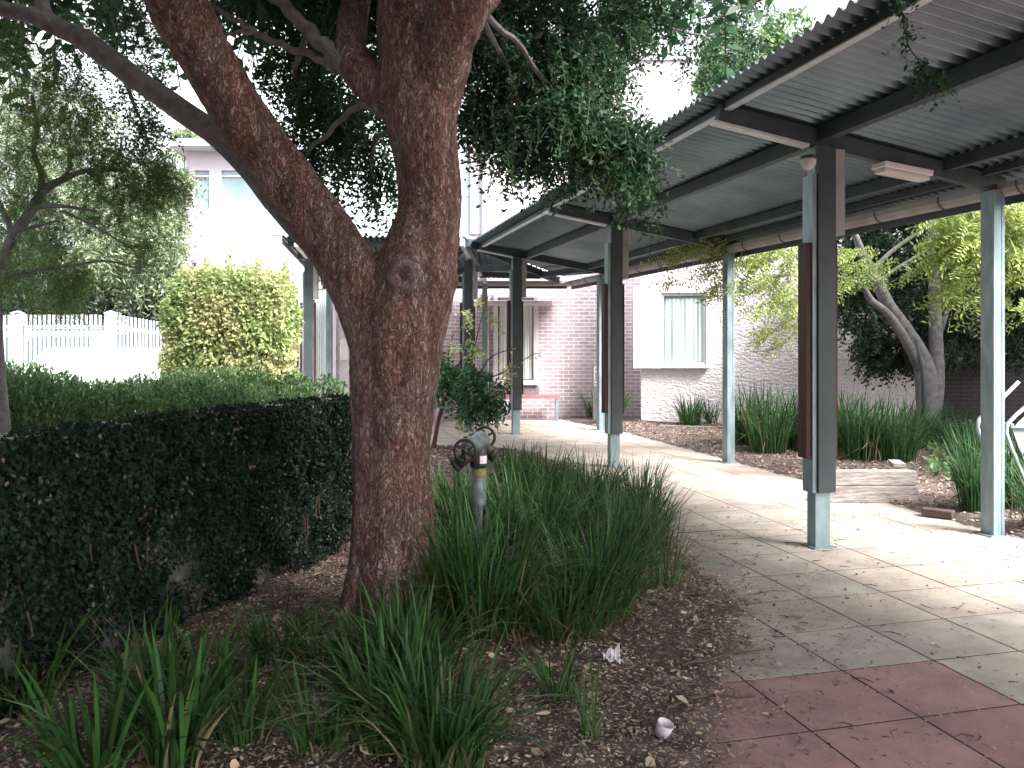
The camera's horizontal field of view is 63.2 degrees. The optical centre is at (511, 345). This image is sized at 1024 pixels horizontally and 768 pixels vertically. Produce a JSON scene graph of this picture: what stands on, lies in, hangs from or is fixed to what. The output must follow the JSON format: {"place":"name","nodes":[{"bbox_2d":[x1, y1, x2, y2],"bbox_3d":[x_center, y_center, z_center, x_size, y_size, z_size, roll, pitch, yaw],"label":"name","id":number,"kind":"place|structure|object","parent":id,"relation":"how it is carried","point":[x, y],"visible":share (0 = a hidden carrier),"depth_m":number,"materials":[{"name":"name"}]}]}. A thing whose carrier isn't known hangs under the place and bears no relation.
{"place":"outdoors","nodes":[
{"label":"outdoors","id":0,"kind":"place"},
{"bbox_2d":[0,416,1023,767],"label":"ground","id":1,"kind":"structure","parent":0,"point":[716,708],"depth_m":4.31,"materials":[{"name":"soil"}]},
{"bbox_2d":[0,596,109,732],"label":"strap leaf clump","id":2,"kind":"object","parent":1,"relation":"on","point":[22,689],"visible":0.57,"depth_m":3.77,"materials":[{"name":"plant"}]},
{"bbox_2d":[6,331,129,363],"bbox_3d":[-11.928,0.675,20.500,4.745,2.050,1.900,0,0,0],"label":"parked van","id":3,"kind":"object","parent":1,"relation":"on","point":[65,341],"visible":0.05,"depth_m":19.72,"materials":[{"name":"white paint"}]},
{"bbox_2d":[3,310,164,368],"bbox_3d":[-10.430,0.490,17.263,7.867,2.420,2.213,0,0,-19],"label":"picket fence","id":4,"kind":"object","parent":1,"relation":"on","point":[17,344],"visible":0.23,"depth_m":16.99,"materials":[{"name":"white wood"}]},
{"bbox_2d":[21,348,163,411],"bbox_3d":[-7.585,0.870,15.275,1.850,1.660,4.539,0,0,8],"label":"parked car","id":5,"kind":"object","parent":1,"relation":"on","point":[88,364],"visible":0.16,"depth_m":14.60,"materials":[{"name":"white paint"}]},
{"bbox_2d":[0,17,210,432],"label":"feathery tree","id":6,"kind":"object","parent":1,"relation":"on","point":[160,182],"visible":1,"depth_m":7.01,"materials":[{"name":"green plant"}]},
{"bbox_2d":[0,624,234,767],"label":"strap leaf clump","id":7,"kind":"object","parent":1,"relation":"on","point":[117,727],"visible":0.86,"depth_m":3.07,"materials":[{"name":"plant"}]},
{"bbox_2d":[7,589,251,710],"bbox_3d":[-1.809,1.414,3.815,1.167,0.506,0.989,0,0,0],"label":"strap leaf clump","id":8,"kind":"object","parent":1,"relation":"on","point":[165,653],"visible":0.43,"depth_m":3.83,"materials":[{"name":"plant"}]},
{"bbox_2d":[4,602,271,767],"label":"strap leaf clump","id":9,"kind":"object","parent":1,"relation":"on","point":[173,746],"visible":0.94,"depth_m":3.15,"materials":[{"name":"plant"}]},
{"bbox_2d":[0,393,352,693],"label":"block wall","id":10,"kind":"structure","parent":1,"relation":"on","point":[183,573],"depth_m":4.87,"materials":[{"name":"plant"}]},
{"bbox_2d":[0,392,352,719],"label":"creeper","id":11,"kind":"object","parent":10,"relation":"attached to","point":[315,426],"visible":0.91,"depth_m":4.62,"materials":[{"name":"green plant"}]},
{"bbox_2d":[5,357,349,429],"bbox_3d":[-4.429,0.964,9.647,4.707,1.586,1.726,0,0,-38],"label":"hedge","id":12,"kind":"object","parent":1,"relation":"on","point":[31,403],"visible":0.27,"depth_m":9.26,"materials":[{"name":"green plant"}]},
{"bbox_2d":[109,606,286,709],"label":"strap leaf clump","id":13,"kind":"object","parent":1,"relation":"on","point":[188,645],"visible":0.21,"depth_m":3.85,"materials":[{"name":"plant"}]},
{"bbox_2d":[154,247,304,403],"bbox_3d":[-4.434,0.095,13.161,2.201,3.326,1.461,0,0,0],"label":"climber mound","id":14,"kind":"object","parent":1,"relation":"on","point":[214,315],"visible":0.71,"depth_m":12.69,"materials":[{"name":"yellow plant"}]},
{"bbox_2d":[136,629,348,767],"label":"strap leaf clump","id":15,"kind":"object","parent":1,"relation":"on","point":[236,718],"visible":0.72,"depth_m":3.44,"materials":[{"name":"plant"}]},
{"bbox_2d":[210,581,367,668],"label":"strap leaf clump","id":16,"kind":"object","parent":1,"relation":"on","point":[256,642],"visible":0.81,"depth_m":4.30,"materials":[{"name":"plant"}]},
{"bbox_2d":[255,605,368,674],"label":"strap leaf clump","id":17,"kind":"object","parent":1,"relation":"on","point":[306,648],"visible":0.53,"depth_m":4.28,"materials":[{"name":"plant"}]},
{"bbox_2d":[224,650,409,761],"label":"strap leaf clump","id":18,"kind":"object","parent":1,"relation":"on","point":[299,733],"visible":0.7,"depth_m":3.35,"materials":[{"name":"plant"}]},
{"bbox_2d":[295,591,405,688],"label":"strap leaf clump","id":19,"kind":"object","parent":1,"relation":"on","point":[343,661],"visible":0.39,"depth_m":4.06,"materials":[{"name":"plant"}]},
{"bbox_2d":[0,569,765,767],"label":"leaves","id":20,"kind":"object","parent":1,"relation":"on","point":[234,763],"visible":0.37,"depth_m":3.84,"materials":[{"name":"brown plant"}]},
{"bbox_2d":[307,561,462,634],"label":"strap leaf clump","id":21,"kind":"object","parent":1,"relation":"on","point":[404,607],"visible":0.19,"depth_m":4.58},
{"bbox_2d":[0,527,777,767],"bbox_3d":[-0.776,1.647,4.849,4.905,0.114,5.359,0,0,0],"label":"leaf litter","id":22,"kind":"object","parent":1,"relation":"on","point":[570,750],"visible":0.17,"depth_m":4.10,"materials":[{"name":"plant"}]},
{"bbox_2d":[602,644,620,663],"bbox_3d":[0.514,1.595,4.316,0.092,0.085,0.088,0,0,0],"label":"paper scrap","id":23,"kind":"object","parent":22,"relation":"on","point":[610,655],"visible":1,"depth_m":4.32,"materials":[{"name":"paper"}]},
{"bbox_2d":[655,717,673,739],"bbox_3d":[0.647,1.629,3.533,0.081,0.080,0.077,0,0,0],"label":"paper cup","id":24,"kind":"object","parent":22,"relation":"on","point":[664,727],"visible":1,"depth_m":3.52,"materials":[{"name":"paper"}]},
{"bbox_2d":[640,693,691,725],"bbox_3d":[0.714,1.634,3.746,0.056,0.037,0.457,0,0,39],"label":"stick","id":25,"kind":"object","parent":22,"relation":"on","point":[649,722],"visible":0.91,"depth_m":3.66,"materials":[{"name":"wood"}]},
{"bbox_2d":[231,603,548,767],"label":"strap leaf clump","id":26,"kind":"object","parent":1,"relation":"on","point":[359,672],"visible":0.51,"depth_m":3.36,"materials":[{"name":"plant"}]},
{"bbox_2d":[287,568,536,733],"bbox_3d":[-0.504,1.370,3.912,1.099,0.580,1.213,0,0,26],"label":"strap leaf clump","id":27,"kind":"object","parent":1,"relation":"on","point":[393,613],"visible":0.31,"depth_m":3.98,"materials":[{"name":"plant"}]},
{"bbox_2d":[311,498,553,652],"bbox_3d":[-0.401,1.283,4.924,1.463,0.751,1.468,0,0,0],"label":"strap leaf clump","id":28,"kind":"object","parent":1,"relation":"on","point":[446,572],"visible":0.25,"depth_m":4.77,"materials":[{"name":"plant"}]},
{"bbox_2d":[289,619,581,767],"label":"strap leaf clump","id":29,"kind":"object","parent":1,"relation":"on","point":[450,746],"visible":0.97,"depth_m":3.15,"materials":[{"name":"plant"}]},
{"bbox_2d":[430,457,515,519],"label":"strap leaf clump","id":30,"kind":"object","parent":1,"relation":"on","point":[442,480],"visible":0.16,"depth_m":7.79,"materials":[{"name":"plant"}]},
{"bbox_2d":[450,426,499,574],"bbox_3d":[-0.250,1.137,5.710,0.219,1.126,0.601,0,0,17],"label":"hydrant standpipe","id":31,"kind":"object","parent":1,"relation":"on","point":[477,448],"visible":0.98,"depth_m":5.70,"materials":[{"name":"metal"}]},
{"bbox_2d":[332,486,619,655],"bbox_3d":[-0.231,1.240,4.821,1.785,0.837,1.548,0,0,0],"label":"strap leaf clump","id":32,"kind":"object","parent":1,"relation":"on","point":[464,589],"visible":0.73,"depth_m":4.64,"materials":[{"name":"plant"}]},
{"bbox_2d":[0,0,961,644],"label":"tree","id":33,"kind":"object","parent":1,"relation":"on","point":[406,70],"visible":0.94,"depth_m":5.28,"materials":[{"name":"green plant"}]},
{"bbox_2d":[269,55,693,418],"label":"brick building","id":34,"kind":"structure","parent":1,"relation":"on","point":[560,330],"depth_m":19.40,"materials":[{"name":"brick"}]},
{"bbox_2d":[299,285,336,383],"bbox_3d":[-4.522,-0.261,19.358,0.866,2.313,0.084,0,0,0],"label":"window","id":35,"kind":"structure","parent":34,"relation":"in","point":[321,302],"depth_m":19.36,"materials":[{"name":"white paint"}]},
{"bbox_2d":[493,293,537,384],"bbox_3d":[0.090,-0.157,19.348,1.045,2.134,0.104,0,0,0],"label":"window","id":36,"kind":"structure","parent":34,"relation":"in","point":[530,314],"depth_m":19.36,"materials":[{"name":"glass"}]},
{"bbox_2d":[431,293,540,447],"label":"young shrub","id":37,"kind":"object","parent":1,"relation":"on","point":[459,385],"visible":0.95,"depth_m":13.10,"materials":[{"name":"green plant"}]},
{"bbox_2d":[434,483,543,562],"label":"strap leaf clump","id":38,"kind":"object","parent":1,"relation":"on","point":[520,510],"visible":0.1,"depth_m":6.12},
{"bbox_2d":[458,437,549,483],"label":"strap leaf clump","id":39,"kind":"object","parent":1,"relation":"on","point":[502,463],"visible":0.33,"depth_m":9.96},
{"bbox_2d":[431,465,579,572],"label":"strap leaf clump","id":40,"kind":"object","parent":1,"relation":"on","point":[440,510],"visible":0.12,"depth_m":6.03,"materials":[{"name":"plant"}]},
{"bbox_2d":[438,452,574,535],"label":"strap leaf clump","id":41,"kind":"object","parent":1,"relation":"on","point":[531,491],"visible":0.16,"depth_m":7.21,"materials":[{"name":"plant"}]},
{"bbox_2d":[448,603,586,662],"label":"dry tuft","id":42,"kind":"object","parent":1,"relation":"on","point":[494,647],"visible":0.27,"depth_m":4.52,"materials":[{"name":"green plant"}]},
{"bbox_2d":[492,437,588,501],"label":"strap leaf clump","id":43,"kind":"object","parent":1,"relation":"on","point":[529,467],"visible":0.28,"depth_m":8.84,"materials":[{"name":"plant"}]},
{"bbox_2d":[506,639,603,708],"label":"strap leaf clump","id":44,"kind":"object","parent":1,"relation":"on","point":[568,672],"visible":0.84,"depth_m":3.90,"materials":[{"name":"plant"}]},
{"bbox_2d":[447,456,669,580],"bbox_3d":[0.252,1.251,6.038,1.862,0.812,1.694,0,0,0],"label":"strap leaf clump","id":45,"kind":"object","parent":1,"relation":"on","point":[539,511],"visible":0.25,"depth_m":5.94,"materials":[{"name":"plant"}]},
{"bbox_2d":[470,544,661,654],"bbox_3d":[0.267,1.408,4.716,1.154,0.524,1.170,0,0,-45],"label":"strap leaf clump","id":46,"kind":"object","parent":1,"relation":"on","point":[581,621],"visible":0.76,"depth_m":4.62,"materials":[{"name":"plant"}]},
{"bbox_2d":[505,444,668,536],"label":"strap leaf clump","id":47,"kind":"object","parent":1,"relation":"on","point":[602,491],"visible":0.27,"depth_m":7.33,"materials":[{"name":"plant"}]},
{"bbox_2d":[592,365,596,419],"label":"sign pillar","id":48,"kind":"structure","parent":1,"relation":"on","point":[594,387],"depth_m":18.55,"materials":[{"name":"white paint"}]},
{"bbox_2d":[562,651,633,741],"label":"strap leaf clump","id":49,"kind":"object","parent":1,"relation":"on","point":[585,724],"visible":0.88,"depth_m":3.53,"materials":[{"name":"plant"}]},
{"bbox_2d":[570,389,627,417],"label":"strap leaf clump","id":50,"kind":"object","parent":1,"relation":"on","point":[589,410],"visible":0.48,"depth_m":19.00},
{"bbox_2d":[548,446,653,506],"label":"strap leaf clump","id":51,"kind":"object","parent":1,"relation":"on","point":[582,477],"visible":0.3,"depth_m":8.45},
{"bbox_2d":[585,388,643,414],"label":"strap leaf clump","id":52,"kind":"object","parent":1,"relation":"on","point":[626,403],"visible":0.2,"depth_m":17.78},
{"bbox_2d":[488,494,761,644],"bbox_3d":[0.504,1.298,5.101,1.730,0.705,1.673,0,0,0],"label":"strap leaf clump","id":53,"kind":"object","parent":1,"relation":"on","point":[599,553],"visible":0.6,"depth_m":4.97,"materials":[{"name":"plant"}]},
{"bbox_2d":[523,465,743,600],"bbox_3d":[0.865,1.282,6.075,1.866,0.767,1.734,0,0,0],"label":"strap leaf clump","id":54,"kind":"object","parent":1,"relation":"on","point":[630,532],"visible":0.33,"depth_m":6.04,"materials":[{"name":"plant"}]},
{"bbox_2d":[602,452,698,510],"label":"strap leaf clump","id":55,"kind":"object","parent":1,"relation":"on","point":[644,477],"visible":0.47,"depth_m":8.49,"materials":[{"name":"plant"}]},
{"bbox_2d":[633,419,678,424],"bbox_3d":[3.051,1.650,17.690,0.130,0.100,1.134,0,0,-41],"label":"timber sleeper","id":56,"kind":"object","parent":1,"relation":"on","point":[662,422],"visible":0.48,"depth_m":17.55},
{"bbox_2d":[590,473,723,550],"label":"strap leaf clump","id":57,"kind":"object","parent":1,"relation":"on","point":[643,502],"visible":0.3,"depth_m":6.86,"materials":[{"name":"plant"}]},
{"bbox_2d":[617,505,735,591],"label":"strap leaf clump","id":58,"kind":"object","parent":1,"relation":"on","point":[659,575],"visible":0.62,"depth_m":5.66,"materials":[{"name":"plant"}]},
{"bbox_2d":[659,425,715,428],"bbox_3d":[3.510,1.655,16.681,1.116,0.090,0.130,0,0,20],"label":"timber sleeper","id":59,"kind":"object","parent":1,"relation":"on","point":[678,426],"visible":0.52,"depth_m":16.61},
{"bbox_2d":[667,390,714,425],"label":"strap leaf clump","id":60,"kind":"object","parent":1,"relation":"on","point":[689,417],"visible":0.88,"depth_m":17.00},
{"bbox_2d":[699,396,721,423],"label":"strap leaf clump","id":61,"kind":"object","parent":1,"relation":"on","point":[709,418],"visible":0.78,"depth_m":17.21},
{"bbox_2d":[702,381,784,445],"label":"strap leaf clump","id":62,"kind":"object","parent":1,"relation":"on","point":[740,429],"visible":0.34,"depth_m":13.62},
{"bbox_2d":[712,375,797,454],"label":"strap leaf clump","id":63,"kind":"object","parent":1,"relation":"on","point":[767,439],"visible":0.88,"depth_m":12.67,"materials":[{"name":"plant"}]},
{"bbox_2d":[640,237,911,363],"bbox_3d":[3.979,0.008,12.447,3.995,3.433,1.596,0,0,-10],"label":"golden tree","id":64,"kind":"object","parent":1,"relation":"on","point":[753,264],"visible":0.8,"depth_m":12.34,"materials":[{"name":"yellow plant"}]},
{"bbox_2d":[633,223,924,424],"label":"rendered building","id":65,"kind":"structure","parent":1,"relation":"on","point":[677,349],"depth_m":17.63,"materials":[{"name":"paint"}]},
{"bbox_2d":[661,293,705,364],"bbox_3d":[3.647,-0.360,17.695,0.940,1.520,0.100,0,0,10],"label":"window","id":66,"kind":"structure","parent":65,"relation":"in","point":[683,327],"depth_m":17.69,"materials":[{"name":"glass"}]},
{"bbox_2d":[755,377,845,450],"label":"strap leaf clump","id":67,"kind":"object","parent":1,"relation":"on","point":[793,442],"visible":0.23,"depth_m":13.12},
{"bbox_2d":[587,419,1023,535],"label":"bark mulch","id":68,"kind":"object","parent":1,"relation":"on","point":[794,462],"visible":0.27,"depth_m":11.91,"materials":[{"name":"brown plant"}]},
{"bbox_2d":[625,432,1023,539],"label":"path edging","id":69,"kind":"object","parent":1,"relation":"on","point":[954,519],"depth_m":11.29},
{"bbox_2d":[794,383,889,452],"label":"strap leaf clump","id":70,"kind":"object","parent":1,"relation":"on","point":[856,401],"visible":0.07,"depth_m":12.62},
{"bbox_2d":[794,386,926,462],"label":"strap leaf clump","id":71,"kind":"object","parent":1,"relation":"on","point":[850,440],"visible":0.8,"depth_m":11.84,"materials":[{"name":"plant"}]},
{"bbox_2d":[839,390,973,462],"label":"strap leaf clump","id":72,"kind":"object","parent":1,"relation":"on","point":[904,441],"visible":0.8,"depth_m":11.67,"materials":[{"name":"plant"}]},
{"bbox_2d":[914,339,926,428],"bbox_3d":[6.680,0.730,13.600,0.205,1.680,0.086,0,0,0],"label":"trunk","id":73,"kind":"object","parent":1,"relation":"on","point":[922,372],"visible":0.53,"depth_m":13.57,"materials":[{"name":"wood"}]},
{"bbox_2d":[872,399,969,448],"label":"strap leaf clump","id":74,"kind":"object","parent":1,"relation":"on","point":[928,437],"visible":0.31,"depth_m":13.21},
{"bbox_2d":[836,214,1023,436],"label":"multi stem tree","id":75,"kind":"object","parent":1,"relation":"on","point":[937,348],"visible":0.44,"depth_m":14.66,"materials":[{"name":"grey plant"}]},
{"bbox_2d":[906,401,979,443],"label":"strap leaf clump","id":76,"kind":"object","parent":1,"relation":"on","point":[949,429],"visible":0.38,"depth_m":13.66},
{"bbox_2d":[894,202,1023,338],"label":"golden tree","id":77,"kind":"object","parent":1,"relation":"on","point":[957,246],"visible":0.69,"depth_m":9.35,"materials":[{"name":"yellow plant"}]},
{"bbox_2d":[899,422,1022,512],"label":"strap leaf clump","id":78,"kind":"object","parent":1,"relation":"on","point":[969,497],"visible":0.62,"depth_m":8.29,"materials":[{"name":"plant"}]},
{"bbox_2d":[923,415,1016,458],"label":"strap leaf clump","id":79,"kind":"object","parent":1,"relation":"on","point":[970,436],"visible":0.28,"depth_m":11.64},
{"bbox_2d":[923,419,1018,480],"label":"ground cover","id":80,"kind":"object","parent":1,"relation":"on","point":[933,465],"visible":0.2,"depth_m":11.77,"materials":[{"name":"green plant"}]},
{"bbox_2d":[940,360,1023,424],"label":"brick wall","id":81,"kind":"structure","parent":1,"relation":"on","point":[963,391],"depth_m":17.20,"materials":[{"name":"brick"}]},
{"bbox_2d":[949,430,1023,509],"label":"strap leaf clump","id":82,"kind":"object","parent":1,"relation":"on","point":[1013,506],"visible":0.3,"depth_m":8.37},
{"bbox_2d":[963,443,1023,524],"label":"strap leaf clump","id":83,"kind":"object","parent":1,"relation":"on","point":[1020,500],"visible":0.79,"depth_m":7.59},
{"bbox_2d":[976,381,1023,481],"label":"tubular chair","id":84,"kind":"object","parent":1,"relation":"on","point":[1018,429],"visible":0.51,"depth_m":8.22,"materials":[{"name":"white metal"}]},
{"bbox_2d":[0,0,1023,347],"label":"sky","id":85,"kind":"structure","parent":0,"point":[818,8],"materials":[{"name":"white"}]},
{"bbox_2d":[430,418,1023,767],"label":"path","id":86,"kind":"structure","parent":0,"point":[944,748],"depth_m":5.20,"materials":[{"name":"concrete"}]},
{"bbox_2d":[436,385,441,423],"bbox_3d":[-1.596,0.591,18.200,0.200,2.218,0.197,0,0,0],"label":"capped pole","id":87,"kind":"object","parent":86,"relation":"on","point":[437,410],"visible":0.05,"depth_m":18.14,"materials":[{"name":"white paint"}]},
{"bbox_2d":[501,394,559,420],"bbox_3d":[0.385,1.410,18.895,1.381,0.580,0.390,0,0,0],"label":"bench","id":88,"kind":"object","parent":86,"relation":"on","point":[556,397],"visible":0.61,"depth_m":18.70,"materials":[{"name":"metal"}]},
{"bbox_2d":[429,443,683,531],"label":"leaf litter","id":89,"kind":"object","parent":86,"relation":"on","point":[434,450],"visible":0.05,"depth_m":11.72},
{"bbox_2d":[280,0,1023,549],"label":"covered walkway","id":90,"kind":"structure","parent":86,"relation":"on","point":[832,94],"depth_m":7.39,"materials":[{"name":"metal"}]},
{"bbox_2d":[800,154,816,170],"bbox_3d":[2.443,-1.504,6.860,0.130,0.120,0.130,0,0,0],"label":"bulkhead light","id":91,"kind":"object","parent":90,"relation":"attached to","point":[808,162],"visible":1,"depth_m":6.82,"materials":[{"name":"metal"}]},
{"bbox_2d":[871,161,932,182],"bbox_3d":[3.409,-1.514,7.265,0.530,0.134,0.170,0,0,-19],"label":"batten light","id":92,"kind":"object","parent":90,"relation":"attached to","point":[901,171],"visible":1,"depth_m":7.20,"materials":[{"name":"white paint"}]},
{"bbox_2d":[669,693,754,699],"bbox_3d":[0.947,1.653,3.927,0.431,0.048,0.048,0,0,-12],"label":"stick","id":93,"kind":"object","parent":86,"relation":"on","point":[671,696],"visible":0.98,"depth_m":3.92,"materials":[{"name":"wood"}]},
{"bbox_2d":[680,648,764,666],"bbox_3d":[1.128,1.651,4.437,0.617,0.051,0.040,0,0,-33],"label":"stick","id":94,"kind":"object","parent":86,"relation":"on","point":[686,663],"visible":1,"depth_m":4.37,"materials":[{"name":"wood"}]},
{"bbox_2d":[665,502,1023,767],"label":"path debris","id":95,"kind":"object","parent":86,"relation":"on","point":[859,718],"visible":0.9,"depth_m":4.62,"materials":[{"name":"brown plant"}]},
{"bbox_2d":[830,486,917,502],"bbox_3d":[3.864,1.610,9.040,1.044,0.180,0.130,0,0,0],"label":"timber sleeper","id":96,"kind":"object","parent":86,"relation":"on","point":[865,494],"visible":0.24,"depth_m":8.97,"materials":[{"name":"wood"}]},
{"bbox_2d":[836,469,916,485],"bbox_3d":[3.926,1.435,9.050,0.891,0.160,0.130,0,0,0],"label":"timber sleeper","id":97,"kind":"object","parent":96,"relation":"on","point":[876,477],"visible":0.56,"depth_m":8.98,"materials":[{"name":"wood"}]},
{"bbox_2d":[888,459,904,467],"bbox_3d":[4.321,1.327,9.350,0.130,0.054,0.310,0,0,15],"label":"stone","id":98,"kind":"object","parent":97,"relation":"on","point":[896,463],"visible":0.98,"depth_m":9.23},
{"bbox_2d":[921,507,954,518],"bbox_3d":[4.208,1.653,8.217,0.278,0.075,0.130,0,0,41],"label":"timber sleeper","id":99,"kind":"object","parent":86,"relation":"on","point":[938,512],"visible":1,"depth_m":8.17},
{"label":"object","id":100,"kind":"structure","parent":0,"visible":0},
{"bbox_2d":[167,138,281,275],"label":"white building","id":101,"kind":"structure","parent":100,"relation":"on","point":[236,221],"depth_m":25.00,"materials":[{"name":"paint"}]},
{"bbox_2d":[192,168,211,211],"bbox_3d":[-9.317,-4.683,25.053,0.596,1.327,0.094,0,0,0],"label":"window","id":102,"kind":"structure","parent":101,"relation":"in","point":[201,173],"depth_m":25.08,"materials":[{"name":"glass"}]},
{"bbox_2d":[219,168,267,211],"bbox_3d":[-8.058,-4.683,25.053,1.500,1.327,0.094,0,0,0],"label":"window","id":103,"kind":"structure","parent":101,"relation":"in","point":[235,195],"depth_m":25.08,"materials":[{"name":"glass"}]},
{"bbox_2d":[691,4,815,102],"bbox_3d":[7.800,-4.693,26.544,5.152,12.796,2.881,0,0,-31],"label":"distant tree","id":104,"kind":"object","parent":100,"relation":"on","point":[780,37],"visible":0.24,"depth_m":26.24,"materials":[{"name":"green plant"}]},
{"bbox_2d":[944,177,1023,359],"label":"screen shrub","id":105,"kind":"object","parent":100,"relation":"on","point":[1022,288],"depth_m":19.20,"materials":[{"name":"green plant"}]},
{"label":"car park","id":106,"kind":"structure","parent":0,"visible":0},
{"bbox_2d":[0,45,132,274],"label":"bushy tree","id":107,"kind":"object","parent":106,"relation":"on","point":[19,100],"visible":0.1,"depth_m":30.11,"materials":[{"name":"green plant"}]},
{"bbox_2d":[0,192,197,340],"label":"evergreen tree","id":108,"kind":"object","parent":106,"relation":"on","point":[58,227],"visible":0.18,"depth_m":21.49,"materials":[{"name":"green plant"}]},
{"bbox_2d":[21,127,210,347],"bbox_3d":[-10.064,-1.979,20.905,4.867,7.376,3.350,0,0,0],"label":"willowy tree","id":109,"kind":"object","parent":106,"relation":"on","point":[179,244],"visible":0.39,"depth_m":20.33,"materials":[{"name":"green plant"}]},
{"bbox_2d":[163,125,199,207],"bbox_3d":[-15.561,-4.462,40.040,2.268,12.335,1.898,0,0,0],"label":"distant tree","id":110,"kind":"object","parent":106,"relation":"on","point":[183,134],"visible":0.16,"depth_m":39.70,"materials":[{"name":"green plant"}]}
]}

